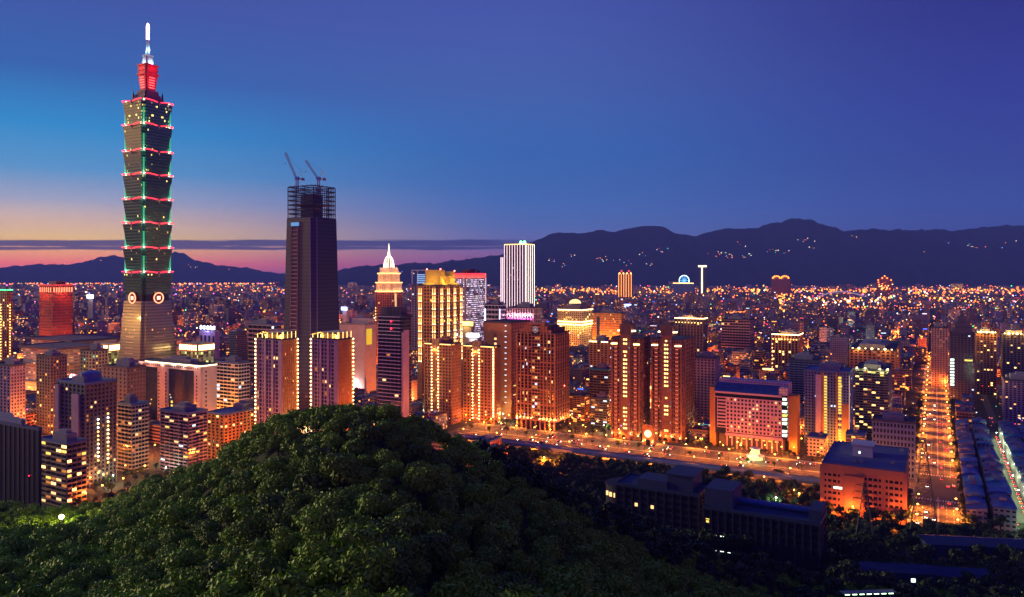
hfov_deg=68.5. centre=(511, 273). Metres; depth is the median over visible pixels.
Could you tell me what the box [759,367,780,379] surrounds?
apartment block
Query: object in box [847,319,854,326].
apartment block
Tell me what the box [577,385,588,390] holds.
apartment block
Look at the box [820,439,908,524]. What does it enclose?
office block
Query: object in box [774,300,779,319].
apartment block
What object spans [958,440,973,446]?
row house
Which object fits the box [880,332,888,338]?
apartment block
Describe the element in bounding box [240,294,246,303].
apartment block
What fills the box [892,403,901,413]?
apartment block
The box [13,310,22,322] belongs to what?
apartment block
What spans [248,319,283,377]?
office block
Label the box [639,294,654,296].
apartment block
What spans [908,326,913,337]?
apartment block
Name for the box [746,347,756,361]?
apartment block
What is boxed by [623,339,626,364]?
windows
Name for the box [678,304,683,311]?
apartment block
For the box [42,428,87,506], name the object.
apartment block
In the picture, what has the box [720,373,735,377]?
apartment block
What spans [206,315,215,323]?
apartment block
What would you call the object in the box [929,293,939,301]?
apartment block
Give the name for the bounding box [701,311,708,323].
apartment block
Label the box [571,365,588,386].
apartment block
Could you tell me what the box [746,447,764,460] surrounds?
glass pavilion
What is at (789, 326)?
apartment block
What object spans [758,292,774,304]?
apartment block
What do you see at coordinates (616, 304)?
apartment block
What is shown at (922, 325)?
apartment block
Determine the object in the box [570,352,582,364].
apartment block
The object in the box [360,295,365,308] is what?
apartment block
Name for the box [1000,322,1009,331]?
apartment block
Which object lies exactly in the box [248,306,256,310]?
apartment block
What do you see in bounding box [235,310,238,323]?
apartment block
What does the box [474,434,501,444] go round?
apartment block
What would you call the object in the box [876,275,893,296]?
palace hotel
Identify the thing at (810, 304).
apartment block
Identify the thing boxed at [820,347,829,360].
apartment block
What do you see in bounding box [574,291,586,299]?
apartment block
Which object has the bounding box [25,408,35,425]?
apartment block
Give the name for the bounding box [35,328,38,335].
apartment block
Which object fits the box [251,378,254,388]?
apartment block
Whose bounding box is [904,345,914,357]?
apartment block
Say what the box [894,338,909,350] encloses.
apartment block
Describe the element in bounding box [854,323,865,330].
apartment block
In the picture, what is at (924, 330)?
apartment block
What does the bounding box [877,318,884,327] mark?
apartment block
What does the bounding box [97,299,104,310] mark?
apartment block
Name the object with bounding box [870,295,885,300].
apartment block
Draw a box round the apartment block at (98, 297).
[86,296,101,302]
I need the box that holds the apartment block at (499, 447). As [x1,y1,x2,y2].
[489,444,508,453]
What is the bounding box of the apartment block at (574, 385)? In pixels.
[570,381,580,392]
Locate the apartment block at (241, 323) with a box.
[237,320,243,327]
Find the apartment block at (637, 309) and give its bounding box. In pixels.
[633,304,640,315]
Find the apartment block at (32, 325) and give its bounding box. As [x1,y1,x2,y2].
[26,322,38,328]
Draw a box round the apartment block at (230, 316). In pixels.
[226,308,234,324]
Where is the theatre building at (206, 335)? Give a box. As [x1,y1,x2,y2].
[199,325,219,358]
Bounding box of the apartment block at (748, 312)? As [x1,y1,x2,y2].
[745,307,751,317]
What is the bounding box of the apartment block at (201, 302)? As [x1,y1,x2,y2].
[198,297,204,308]
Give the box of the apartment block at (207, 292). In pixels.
[200,291,215,293]
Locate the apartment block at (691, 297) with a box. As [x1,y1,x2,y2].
[688,292,694,303]
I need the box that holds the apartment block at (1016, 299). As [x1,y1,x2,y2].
[1013,297,1022,301]
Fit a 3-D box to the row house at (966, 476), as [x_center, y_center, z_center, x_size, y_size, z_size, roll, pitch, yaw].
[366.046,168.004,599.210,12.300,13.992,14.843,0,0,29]
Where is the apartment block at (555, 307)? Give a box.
[552,304,558,312]
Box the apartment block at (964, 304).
[950,301,966,306]
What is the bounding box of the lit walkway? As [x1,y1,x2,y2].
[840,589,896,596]
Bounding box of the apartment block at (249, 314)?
[245,310,253,318]
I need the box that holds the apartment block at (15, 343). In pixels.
[13,340,19,347]
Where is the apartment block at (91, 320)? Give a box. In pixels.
[84,318,95,326]
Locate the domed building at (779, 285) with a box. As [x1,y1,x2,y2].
[771,275,790,298]
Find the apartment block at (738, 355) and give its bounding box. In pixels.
[732,349,751,364]
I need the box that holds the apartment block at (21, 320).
[16,316,27,325]
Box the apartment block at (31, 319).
[28,317,36,322]
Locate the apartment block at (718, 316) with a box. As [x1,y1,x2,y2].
[714,314,723,321]
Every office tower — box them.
[411,270,425,347]
[417,268,462,402]
[455,269,485,339]
[501,241,534,318]
[516,322,569,430]
[695,351,719,424]
[789,347,823,403]
[949,310,974,400]
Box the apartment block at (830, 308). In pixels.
[827,303,833,312]
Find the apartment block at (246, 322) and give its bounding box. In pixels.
[244,319,253,328]
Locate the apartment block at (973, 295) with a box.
[968,293,977,297]
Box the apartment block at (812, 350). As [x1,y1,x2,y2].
[805,347,817,355]
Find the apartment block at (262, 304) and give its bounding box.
[261,298,266,310]
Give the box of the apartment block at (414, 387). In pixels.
[411,376,416,400]
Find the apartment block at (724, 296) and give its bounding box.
[716,294,729,300]
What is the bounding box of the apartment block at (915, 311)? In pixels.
[910,308,918,315]
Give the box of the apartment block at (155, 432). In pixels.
[151,422,159,442]
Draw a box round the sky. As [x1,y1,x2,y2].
[0,0,1023,273]
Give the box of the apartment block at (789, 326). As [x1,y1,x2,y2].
[785,323,792,329]
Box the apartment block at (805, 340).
[803,337,808,347]
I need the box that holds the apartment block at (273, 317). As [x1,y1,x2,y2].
[266,314,277,321]
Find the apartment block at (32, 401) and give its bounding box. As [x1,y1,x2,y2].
[27,398,35,404]
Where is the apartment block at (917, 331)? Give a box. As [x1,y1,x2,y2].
[915,327,920,336]
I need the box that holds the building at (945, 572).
[933,566,989,590]
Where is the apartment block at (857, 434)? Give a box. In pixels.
[845,429,866,441]
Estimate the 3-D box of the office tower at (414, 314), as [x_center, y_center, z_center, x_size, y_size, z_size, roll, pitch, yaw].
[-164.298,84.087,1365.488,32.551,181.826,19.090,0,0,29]
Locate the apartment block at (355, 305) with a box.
[351,302,358,310]
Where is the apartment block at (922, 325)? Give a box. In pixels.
[916,322,928,328]
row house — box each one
[955,419,967,427]
[955,421,968,425]
[956,423,969,429]
[957,431,971,439]
[957,434,971,439]
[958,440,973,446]
[959,445,973,450]
[959,450,974,456]
[960,457,977,462]
[961,463,977,468]
[961,464,978,472]
[961,468,978,474]
[962,474,979,489]
[962,475,980,492]
[964,479,982,493]
[964,485,983,491]
[965,489,984,502]
[965,496,985,503]
[966,503,987,528]
[971,417,986,424]
[972,424,986,437]
[973,426,989,433]
[974,431,989,446]
[975,433,990,451]
[975,435,992,442]
[977,440,993,459]
[978,447,995,464]
[978,450,996,468]
[980,453,999,477]
[982,461,999,463]
[983,462,1002,486]
[983,470,1003,476]
[984,473,999,491]
[985,477,1006,495]
[986,476,1006,499]
[986,482,1008,504]
[988,486,1011,513]
[989,493,1012,517]
[991,496,1015,518]
[992,502,1016,531]
[998,419,1014,435]
[999,423,1016,427]
[1001,427,1017,443]
[1002,429,1019,446]
[1003,431,1021,448]
[1004,437,1022,451]
[1005,438,1018,454]
[1006,440,1023,459]
[1008,442,1023,462]
[1009,445,1023,466]
[1011,452,1023,469]
[1012,456,1023,472]
[1013,459,1023,475]
[1016,464,1023,485]
[1019,468,1023,492]
[1021,479,1022,497]
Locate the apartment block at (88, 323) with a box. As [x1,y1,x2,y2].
[78,321,91,327]
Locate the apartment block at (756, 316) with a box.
[753,313,760,320]
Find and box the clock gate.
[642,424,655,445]
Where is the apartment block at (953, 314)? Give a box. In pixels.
[948,307,959,323]
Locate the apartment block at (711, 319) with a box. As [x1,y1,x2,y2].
[709,316,714,322]
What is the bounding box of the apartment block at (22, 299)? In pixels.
[18,295,26,305]
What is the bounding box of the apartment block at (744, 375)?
[740,372,750,378]
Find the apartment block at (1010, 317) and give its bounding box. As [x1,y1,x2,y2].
[1008,315,1013,321]
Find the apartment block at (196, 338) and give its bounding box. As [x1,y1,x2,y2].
[192,335,198,340]
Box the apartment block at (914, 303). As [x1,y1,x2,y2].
[910,299,931,307]
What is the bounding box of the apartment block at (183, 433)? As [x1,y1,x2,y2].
[159,394,207,472]
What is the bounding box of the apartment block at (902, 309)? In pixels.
[899,306,905,310]
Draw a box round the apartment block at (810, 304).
[808,301,813,308]
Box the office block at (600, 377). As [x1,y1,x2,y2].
[589,363,610,420]
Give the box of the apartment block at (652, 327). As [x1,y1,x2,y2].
[647,324,659,329]
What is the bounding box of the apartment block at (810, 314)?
[805,308,815,320]
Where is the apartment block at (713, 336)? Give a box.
[710,331,717,342]
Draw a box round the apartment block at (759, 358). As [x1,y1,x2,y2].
[754,348,765,369]
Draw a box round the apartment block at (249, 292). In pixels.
[243,290,255,293]
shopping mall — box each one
[100,342,119,363]
[178,341,215,362]
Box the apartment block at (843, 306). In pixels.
[842,301,845,312]
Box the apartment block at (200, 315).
[196,310,204,321]
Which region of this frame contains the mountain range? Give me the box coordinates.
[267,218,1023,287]
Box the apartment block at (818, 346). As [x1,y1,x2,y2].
[809,344,824,351]
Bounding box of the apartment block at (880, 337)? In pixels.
[875,335,887,338]
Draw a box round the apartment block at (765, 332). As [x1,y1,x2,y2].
[759,329,771,336]
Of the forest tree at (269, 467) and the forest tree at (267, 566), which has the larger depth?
the forest tree at (269, 467)
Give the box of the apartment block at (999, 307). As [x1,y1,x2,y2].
[996,304,1001,311]
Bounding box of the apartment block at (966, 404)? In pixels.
[955,398,973,415]
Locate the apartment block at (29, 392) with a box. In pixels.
[25,389,35,397]
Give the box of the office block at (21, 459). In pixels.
[0,411,41,514]
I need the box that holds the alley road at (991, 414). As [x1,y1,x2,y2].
[973,394,1023,522]
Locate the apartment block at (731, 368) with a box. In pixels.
[724,363,739,377]
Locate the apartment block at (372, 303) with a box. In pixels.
[370,299,374,308]
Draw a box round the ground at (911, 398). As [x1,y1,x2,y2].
[0,284,1023,522]
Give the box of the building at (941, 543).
[916,534,1023,561]
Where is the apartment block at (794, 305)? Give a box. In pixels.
[792,299,795,311]
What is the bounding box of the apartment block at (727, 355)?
[724,352,731,362]
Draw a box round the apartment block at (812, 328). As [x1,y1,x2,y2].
[810,326,815,338]
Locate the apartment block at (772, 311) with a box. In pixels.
[769,307,775,317]
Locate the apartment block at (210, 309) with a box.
[209,305,212,314]
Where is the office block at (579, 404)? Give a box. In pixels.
[569,384,589,422]
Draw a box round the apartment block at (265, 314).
[262,311,274,318]
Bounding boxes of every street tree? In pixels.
[75,498,82,503]
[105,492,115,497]
[107,483,115,491]
[122,469,129,475]
[124,481,131,490]
[720,465,730,477]
[731,471,740,478]
[742,478,749,483]
[743,470,753,478]
[754,478,763,483]
[765,486,774,494]
[766,481,776,488]
[808,491,815,496]
[863,509,874,519]
[867,509,879,518]
[880,510,890,519]
[883,513,893,519]
[894,512,906,525]
[900,509,912,518]
[907,498,914,508]
[957,483,963,492]
[958,496,964,508]
[959,502,965,515]
[960,509,966,516]
[964,515,978,523]
[987,518,1000,529]
[994,515,1006,533]
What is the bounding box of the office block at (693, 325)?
[674,315,707,354]
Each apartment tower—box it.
[0,286,12,360]
[0,356,25,418]
[36,343,67,433]
[80,343,107,376]
[254,330,298,434]
[310,330,353,431]
[424,336,461,424]
[463,340,500,423]
[589,335,610,367]
[611,321,649,440]
[651,322,694,442]
[804,361,853,447]
[854,354,892,435]
[931,318,947,387]
[975,327,996,394]
[1000,328,1023,384]
[1002,371,1023,424]
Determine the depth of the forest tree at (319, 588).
111.64 m
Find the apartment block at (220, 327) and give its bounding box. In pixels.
[217,325,227,332]
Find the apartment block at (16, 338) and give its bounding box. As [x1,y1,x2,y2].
[14,334,30,340]
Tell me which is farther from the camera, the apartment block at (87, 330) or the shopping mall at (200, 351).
the apartment block at (87, 330)
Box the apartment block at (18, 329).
[13,327,24,333]
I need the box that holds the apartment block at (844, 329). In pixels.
[840,326,848,333]
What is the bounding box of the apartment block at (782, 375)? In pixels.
[781,370,785,380]
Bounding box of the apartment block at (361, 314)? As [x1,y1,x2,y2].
[358,312,367,317]
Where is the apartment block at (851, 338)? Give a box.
[841,334,853,342]
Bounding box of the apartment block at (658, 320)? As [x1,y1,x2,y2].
[655,317,661,324]
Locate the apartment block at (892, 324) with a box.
[886,321,895,328]
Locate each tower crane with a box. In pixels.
[284,153,304,192]
[305,160,325,192]
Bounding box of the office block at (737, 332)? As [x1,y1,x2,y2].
[721,316,753,349]
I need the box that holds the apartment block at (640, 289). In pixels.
[636,287,643,294]
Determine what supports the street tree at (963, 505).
on the pavement
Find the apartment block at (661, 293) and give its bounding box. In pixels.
[651,290,665,294]
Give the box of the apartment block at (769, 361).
[768,356,770,366]
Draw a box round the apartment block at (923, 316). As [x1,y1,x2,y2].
[918,313,928,321]
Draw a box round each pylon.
[853,483,876,535]
[910,438,938,534]
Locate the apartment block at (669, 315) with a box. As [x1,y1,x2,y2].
[667,311,672,321]
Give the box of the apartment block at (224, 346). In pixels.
[220,340,228,355]
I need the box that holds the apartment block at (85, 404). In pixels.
[55,370,116,488]
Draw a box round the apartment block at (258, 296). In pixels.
[256,293,261,302]
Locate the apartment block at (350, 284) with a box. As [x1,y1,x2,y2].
[348,282,356,287]
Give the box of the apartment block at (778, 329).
[774,326,782,332]
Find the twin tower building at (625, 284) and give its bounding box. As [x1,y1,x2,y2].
[618,269,632,298]
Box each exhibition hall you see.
[18,341,92,389]
[26,333,120,345]
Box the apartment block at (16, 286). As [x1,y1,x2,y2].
[7,284,19,288]
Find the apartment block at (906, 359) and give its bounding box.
[900,354,911,366]
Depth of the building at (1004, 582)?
369.99 m
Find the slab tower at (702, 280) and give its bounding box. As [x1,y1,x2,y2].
[698,265,706,296]
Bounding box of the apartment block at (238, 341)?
[229,329,246,360]
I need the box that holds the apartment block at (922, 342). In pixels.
[917,336,926,346]
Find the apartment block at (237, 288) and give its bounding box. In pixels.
[232,286,243,290]
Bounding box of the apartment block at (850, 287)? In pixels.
[844,285,853,290]
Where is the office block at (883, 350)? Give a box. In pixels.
[849,336,899,370]
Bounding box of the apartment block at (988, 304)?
[978,301,993,308]
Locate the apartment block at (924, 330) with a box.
[922,328,927,335]
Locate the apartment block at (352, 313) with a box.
[349,310,356,321]
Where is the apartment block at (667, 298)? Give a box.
[658,296,675,300]
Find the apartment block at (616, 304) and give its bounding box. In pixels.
[614,299,618,310]
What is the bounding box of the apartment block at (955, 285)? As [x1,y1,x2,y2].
[951,283,962,290]
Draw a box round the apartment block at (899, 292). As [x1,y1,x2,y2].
[889,290,907,296]
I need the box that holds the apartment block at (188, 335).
[180,332,191,340]
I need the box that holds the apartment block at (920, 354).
[914,346,926,362]
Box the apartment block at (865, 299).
[863,296,867,302]
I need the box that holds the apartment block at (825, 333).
[819,326,832,341]
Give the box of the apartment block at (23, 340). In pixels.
[19,337,30,343]
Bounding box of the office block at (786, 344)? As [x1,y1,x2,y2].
[771,329,802,367]
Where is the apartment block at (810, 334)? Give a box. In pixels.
[806,330,813,339]
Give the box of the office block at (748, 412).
[710,377,799,454]
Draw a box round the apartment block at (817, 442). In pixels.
[807,431,828,456]
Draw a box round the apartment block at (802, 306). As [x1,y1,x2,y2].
[800,302,805,313]
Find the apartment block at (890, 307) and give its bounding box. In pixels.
[888,304,893,315]
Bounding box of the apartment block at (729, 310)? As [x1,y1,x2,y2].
[725,308,733,315]
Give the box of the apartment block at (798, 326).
[793,321,803,337]
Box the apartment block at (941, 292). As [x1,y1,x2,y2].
[936,291,948,294]
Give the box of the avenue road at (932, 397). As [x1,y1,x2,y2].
[913,362,961,522]
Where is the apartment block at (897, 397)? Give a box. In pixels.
[892,390,901,404]
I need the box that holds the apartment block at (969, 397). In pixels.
[962,394,974,409]
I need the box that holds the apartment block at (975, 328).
[971,326,979,332]
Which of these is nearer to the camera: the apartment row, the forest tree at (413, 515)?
the forest tree at (413, 515)
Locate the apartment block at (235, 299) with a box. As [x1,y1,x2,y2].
[225,298,239,302]
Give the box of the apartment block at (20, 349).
[19,342,30,351]
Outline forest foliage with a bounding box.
[0,402,1023,596]
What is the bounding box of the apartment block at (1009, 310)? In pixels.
[1007,306,1012,320]
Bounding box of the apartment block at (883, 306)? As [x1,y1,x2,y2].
[879,304,886,311]
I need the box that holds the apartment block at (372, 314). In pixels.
[370,311,374,317]
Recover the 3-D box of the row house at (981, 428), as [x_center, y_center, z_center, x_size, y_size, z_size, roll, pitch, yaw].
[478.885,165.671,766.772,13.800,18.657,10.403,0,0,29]
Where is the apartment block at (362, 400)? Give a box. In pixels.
[355,394,374,406]
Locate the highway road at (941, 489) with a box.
[448,423,958,500]
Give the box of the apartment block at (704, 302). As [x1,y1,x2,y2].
[701,296,708,308]
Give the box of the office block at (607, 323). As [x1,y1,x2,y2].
[592,310,625,339]
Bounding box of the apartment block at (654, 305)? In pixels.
[652,301,656,309]
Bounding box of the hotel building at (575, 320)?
[558,299,592,345]
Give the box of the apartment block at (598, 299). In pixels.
[594,294,602,306]
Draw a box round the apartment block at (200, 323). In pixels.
[196,321,205,327]
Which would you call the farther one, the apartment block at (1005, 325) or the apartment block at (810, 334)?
the apartment block at (1005, 325)
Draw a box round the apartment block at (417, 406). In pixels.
[411,401,422,414]
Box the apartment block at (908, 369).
[902,365,911,376]
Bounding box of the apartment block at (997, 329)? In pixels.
[991,327,999,335]
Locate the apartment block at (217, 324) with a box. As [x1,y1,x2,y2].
[213,322,223,330]
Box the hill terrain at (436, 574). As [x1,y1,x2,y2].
[1,431,1023,596]
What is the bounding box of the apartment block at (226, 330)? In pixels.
[221,327,231,333]
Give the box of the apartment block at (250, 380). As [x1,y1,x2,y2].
[249,370,250,390]
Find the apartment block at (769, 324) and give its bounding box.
[763,322,773,328]
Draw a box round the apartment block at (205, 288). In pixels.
[200,287,209,290]
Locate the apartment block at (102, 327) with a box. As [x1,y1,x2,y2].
[94,320,107,334]
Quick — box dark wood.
[472,438,1023,596]
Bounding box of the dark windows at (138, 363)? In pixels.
[138,363,206,421]
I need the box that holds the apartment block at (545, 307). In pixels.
[540,302,548,314]
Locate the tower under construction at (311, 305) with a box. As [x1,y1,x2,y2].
[284,184,338,410]
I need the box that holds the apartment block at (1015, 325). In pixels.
[1011,322,1019,327]
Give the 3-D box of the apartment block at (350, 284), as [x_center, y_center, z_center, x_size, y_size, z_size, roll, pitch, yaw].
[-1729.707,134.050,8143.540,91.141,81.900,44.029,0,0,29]
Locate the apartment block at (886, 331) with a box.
[881,330,890,340]
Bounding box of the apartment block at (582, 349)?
[570,344,587,362]
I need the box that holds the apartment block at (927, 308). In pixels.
[924,303,929,321]
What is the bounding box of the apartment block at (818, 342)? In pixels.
[811,340,824,344]
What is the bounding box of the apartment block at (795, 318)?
[789,316,799,321]
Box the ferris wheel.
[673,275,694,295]
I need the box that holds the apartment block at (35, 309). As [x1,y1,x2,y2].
[32,304,38,313]
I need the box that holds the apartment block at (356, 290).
[350,288,362,292]
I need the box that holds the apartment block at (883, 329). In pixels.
[879,328,891,340]
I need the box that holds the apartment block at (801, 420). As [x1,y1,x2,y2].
[800,412,803,434]
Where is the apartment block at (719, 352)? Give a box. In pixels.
[711,349,723,372]
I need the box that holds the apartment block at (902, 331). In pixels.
[899,327,907,336]
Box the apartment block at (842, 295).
[837,293,845,298]
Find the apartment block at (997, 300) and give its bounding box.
[995,297,999,310]
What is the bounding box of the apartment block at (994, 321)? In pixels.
[991,319,1002,326]
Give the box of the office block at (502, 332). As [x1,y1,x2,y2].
[484,319,529,419]
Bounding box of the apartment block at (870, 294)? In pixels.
[857,293,874,297]
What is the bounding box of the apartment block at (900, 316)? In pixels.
[894,313,903,319]
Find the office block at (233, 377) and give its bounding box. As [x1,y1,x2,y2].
[215,350,249,408]
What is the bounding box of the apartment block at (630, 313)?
[626,305,633,320]
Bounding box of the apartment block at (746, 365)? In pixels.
[739,359,752,378]
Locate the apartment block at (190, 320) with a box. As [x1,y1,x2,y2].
[184,309,195,333]
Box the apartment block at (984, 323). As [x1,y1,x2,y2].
[981,320,989,328]
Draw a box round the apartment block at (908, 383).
[905,375,911,390]
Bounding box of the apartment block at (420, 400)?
[414,399,423,412]
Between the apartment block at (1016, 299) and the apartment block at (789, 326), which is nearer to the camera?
the apartment block at (789, 326)
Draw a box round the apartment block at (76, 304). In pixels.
[73,301,80,308]
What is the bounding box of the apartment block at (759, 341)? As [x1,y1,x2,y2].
[755,335,763,348]
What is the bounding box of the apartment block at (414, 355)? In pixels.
[411,348,416,368]
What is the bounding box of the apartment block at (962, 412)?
[955,405,974,428]
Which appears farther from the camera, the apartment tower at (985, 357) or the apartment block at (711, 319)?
the apartment block at (711, 319)
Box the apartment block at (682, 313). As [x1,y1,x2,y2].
[677,312,687,315]
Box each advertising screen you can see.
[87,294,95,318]
[341,306,348,322]
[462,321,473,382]
[466,332,480,341]
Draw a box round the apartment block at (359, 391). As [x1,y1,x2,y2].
[353,387,364,395]
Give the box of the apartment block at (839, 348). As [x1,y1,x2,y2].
[830,334,848,366]
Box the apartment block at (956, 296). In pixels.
[950,293,965,298]
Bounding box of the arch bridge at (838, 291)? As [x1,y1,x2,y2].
[812,291,887,299]
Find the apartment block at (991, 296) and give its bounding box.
[982,294,1001,298]
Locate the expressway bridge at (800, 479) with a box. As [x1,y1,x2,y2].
[451,432,819,486]
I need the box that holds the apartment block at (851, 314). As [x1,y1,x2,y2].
[848,311,854,319]
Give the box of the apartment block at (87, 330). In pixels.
[78,327,96,333]
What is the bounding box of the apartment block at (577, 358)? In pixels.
[572,354,584,364]
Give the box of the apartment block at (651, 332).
[644,330,655,336]
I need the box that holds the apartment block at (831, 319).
[825,313,838,335]
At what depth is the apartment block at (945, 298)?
4462.01 m
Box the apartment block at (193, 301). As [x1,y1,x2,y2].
[190,297,197,308]
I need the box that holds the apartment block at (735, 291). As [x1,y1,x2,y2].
[729,289,738,293]
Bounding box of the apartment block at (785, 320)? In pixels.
[779,317,788,323]
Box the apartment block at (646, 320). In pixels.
[642,317,649,323]
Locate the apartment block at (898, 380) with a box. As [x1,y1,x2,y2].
[892,368,905,397]
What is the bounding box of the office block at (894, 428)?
[872,411,915,478]
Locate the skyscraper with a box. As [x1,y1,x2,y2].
[118,23,176,359]
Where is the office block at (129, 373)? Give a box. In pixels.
[102,357,145,445]
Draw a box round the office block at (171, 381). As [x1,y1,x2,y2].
[137,355,216,421]
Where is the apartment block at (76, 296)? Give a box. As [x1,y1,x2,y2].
[73,293,79,301]
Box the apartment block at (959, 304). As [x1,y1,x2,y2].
[954,302,961,309]
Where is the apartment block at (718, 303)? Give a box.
[716,299,720,309]
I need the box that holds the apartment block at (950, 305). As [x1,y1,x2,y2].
[945,303,954,316]
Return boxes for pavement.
[457,367,963,521]
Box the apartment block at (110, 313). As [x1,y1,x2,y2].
[105,305,116,322]
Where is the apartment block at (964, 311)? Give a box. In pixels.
[961,308,966,315]
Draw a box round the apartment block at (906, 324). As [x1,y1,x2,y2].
[903,320,911,329]
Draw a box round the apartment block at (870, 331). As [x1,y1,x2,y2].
[865,322,875,338]
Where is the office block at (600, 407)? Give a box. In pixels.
[590,392,610,427]
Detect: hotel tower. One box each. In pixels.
[39,281,72,335]
[375,247,402,363]
[377,300,411,426]
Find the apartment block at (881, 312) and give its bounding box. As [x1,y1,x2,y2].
[879,308,882,317]
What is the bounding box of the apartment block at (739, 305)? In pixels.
[737,299,742,313]
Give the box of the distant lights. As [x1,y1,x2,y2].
[3,283,1023,425]
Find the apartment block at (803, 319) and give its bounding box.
[799,316,805,337]
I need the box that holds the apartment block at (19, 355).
[13,352,22,357]
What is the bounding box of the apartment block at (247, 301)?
[244,299,251,304]
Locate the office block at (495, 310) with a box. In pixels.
[484,300,504,320]
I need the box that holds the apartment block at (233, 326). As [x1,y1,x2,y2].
[229,324,238,329]
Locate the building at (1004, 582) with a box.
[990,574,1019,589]
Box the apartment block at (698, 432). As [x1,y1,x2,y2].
[690,425,709,443]
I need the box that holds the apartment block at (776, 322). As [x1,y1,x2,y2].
[771,320,778,326]
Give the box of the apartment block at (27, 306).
[22,302,31,314]
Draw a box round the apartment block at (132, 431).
[117,393,148,472]
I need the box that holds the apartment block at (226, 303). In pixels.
[220,299,230,313]
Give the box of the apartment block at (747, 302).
[745,300,750,307]
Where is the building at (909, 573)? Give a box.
[857,561,937,587]
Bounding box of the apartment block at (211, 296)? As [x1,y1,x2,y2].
[201,294,219,298]
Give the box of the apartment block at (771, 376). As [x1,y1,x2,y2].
[764,372,780,380]
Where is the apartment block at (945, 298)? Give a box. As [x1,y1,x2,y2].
[940,296,949,301]
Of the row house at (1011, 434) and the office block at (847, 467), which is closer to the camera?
the office block at (847, 467)
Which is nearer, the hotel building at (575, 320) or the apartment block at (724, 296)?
the hotel building at (575, 320)
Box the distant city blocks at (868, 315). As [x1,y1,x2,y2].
[0,283,1023,466]
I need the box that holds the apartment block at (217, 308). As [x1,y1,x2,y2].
[213,304,222,314]
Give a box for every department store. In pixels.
[339,318,376,393]
[507,298,541,322]
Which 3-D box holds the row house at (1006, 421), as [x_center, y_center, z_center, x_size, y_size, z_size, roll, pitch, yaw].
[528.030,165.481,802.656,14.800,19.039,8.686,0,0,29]
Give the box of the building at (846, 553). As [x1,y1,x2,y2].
[831,543,884,559]
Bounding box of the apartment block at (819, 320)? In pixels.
[816,316,821,324]
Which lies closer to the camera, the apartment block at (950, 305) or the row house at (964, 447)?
the row house at (964, 447)
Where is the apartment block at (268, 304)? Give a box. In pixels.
[264,299,272,311]
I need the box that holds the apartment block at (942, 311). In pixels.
[936,308,944,314]
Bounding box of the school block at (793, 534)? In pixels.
[702,478,826,571]
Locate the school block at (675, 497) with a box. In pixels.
[605,465,708,531]
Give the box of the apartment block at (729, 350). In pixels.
[725,348,738,352]
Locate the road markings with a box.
[459,380,957,522]
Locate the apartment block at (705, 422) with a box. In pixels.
[700,420,709,425]
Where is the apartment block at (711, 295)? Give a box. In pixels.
[705,292,715,298]
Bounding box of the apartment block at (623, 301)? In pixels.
[621,298,625,310]
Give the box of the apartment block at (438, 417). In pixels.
[422,410,446,429]
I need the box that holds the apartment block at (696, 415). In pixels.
[695,406,698,424]
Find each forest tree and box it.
[0,571,25,585]
[0,581,18,596]
[27,568,56,587]
[45,574,76,595]
[56,563,91,582]
[65,569,95,587]
[76,564,107,587]
[81,587,121,596]
[84,580,97,592]
[85,583,104,593]
[87,579,113,589]
[95,559,115,575]
[100,575,127,593]
[103,574,118,580]
[110,557,144,578]
[118,553,134,567]
[118,566,167,595]
[119,563,152,589]
[128,556,151,562]
[130,579,159,592]
[136,538,162,561]
[136,563,158,571]
[143,556,167,571]
[151,572,205,595]
[154,528,186,546]
[155,542,178,574]
[155,546,179,570]
[161,528,188,546]
[161,566,183,580]
[162,548,199,572]
[164,567,197,578]
[176,528,194,538]
[179,536,201,547]
[185,544,206,553]
[188,517,225,550]
[189,548,211,567]
[191,556,231,590]
[200,530,225,550]
[206,504,232,523]
[206,542,227,559]
[208,566,252,593]
[213,500,241,527]
[216,558,233,573]
[217,526,235,544]
[218,536,244,559]
[220,541,244,560]
[221,480,242,495]
[221,491,245,506]
[224,543,247,564]
[224,546,286,588]
[227,492,263,516]
[231,508,272,549]
[232,469,248,495]
[234,467,261,497]
[236,538,273,560]
[239,590,258,596]
[246,461,258,469]
[249,557,286,592]
[250,458,286,492]
[251,487,289,516]
[256,477,279,494]
[260,469,297,493]
[264,504,303,539]
[266,433,285,456]
[268,526,303,561]
[276,456,290,464]
[280,425,302,454]
[280,437,304,460]
[280,490,306,512]
[281,562,292,569]
[282,531,307,561]
[284,494,307,512]
[287,532,338,576]
[288,441,316,459]
[288,456,306,477]
[288,504,319,533]
[291,470,329,494]
[294,503,344,543]
[299,453,326,478]
[302,487,326,508]
[303,548,352,589]
[304,412,330,433]
[304,430,334,445]
[305,445,337,464]
[310,584,339,596]
[314,485,365,512]
[318,450,357,487]
[319,418,348,434]
[319,535,339,556]
[320,430,346,448]
[323,473,347,486]
[329,537,399,592]
[331,522,384,583]
[332,412,349,439]
[332,514,374,537]
[334,504,369,523]
[339,437,364,454]
[345,410,369,424]
[346,427,370,441]
[347,416,366,440]
[347,482,371,496]
[347,580,376,596]
[348,470,372,487]
[354,453,376,468]
[354,489,394,520]
[355,420,384,448]
[356,444,381,466]
[356,542,416,592]
[366,515,412,539]
[367,476,396,494]
[370,448,400,468]
[374,504,393,520]
[375,459,406,480]
[375,536,407,582]
[376,420,391,448]
[383,489,414,512]
[384,501,425,539]
[384,579,423,596]
[389,529,430,582]
[393,445,410,469]
[399,466,437,510]
[401,460,433,493]
[409,436,431,459]
[410,530,458,585]
[415,510,440,534]
[419,428,437,442]
[420,452,443,466]
[425,487,460,512]
[426,512,455,533]
[429,464,452,491]
[435,449,458,460]
[437,472,466,490]
[440,564,488,592]
[446,557,482,581]
[456,482,483,507]
[458,481,498,527]
[465,557,497,580]
[473,519,520,552]
[473,527,506,572]
[474,544,504,572]
[475,508,506,528]
[481,574,508,596]
[499,569,541,592]
[538,566,565,592]
[567,544,596,566]

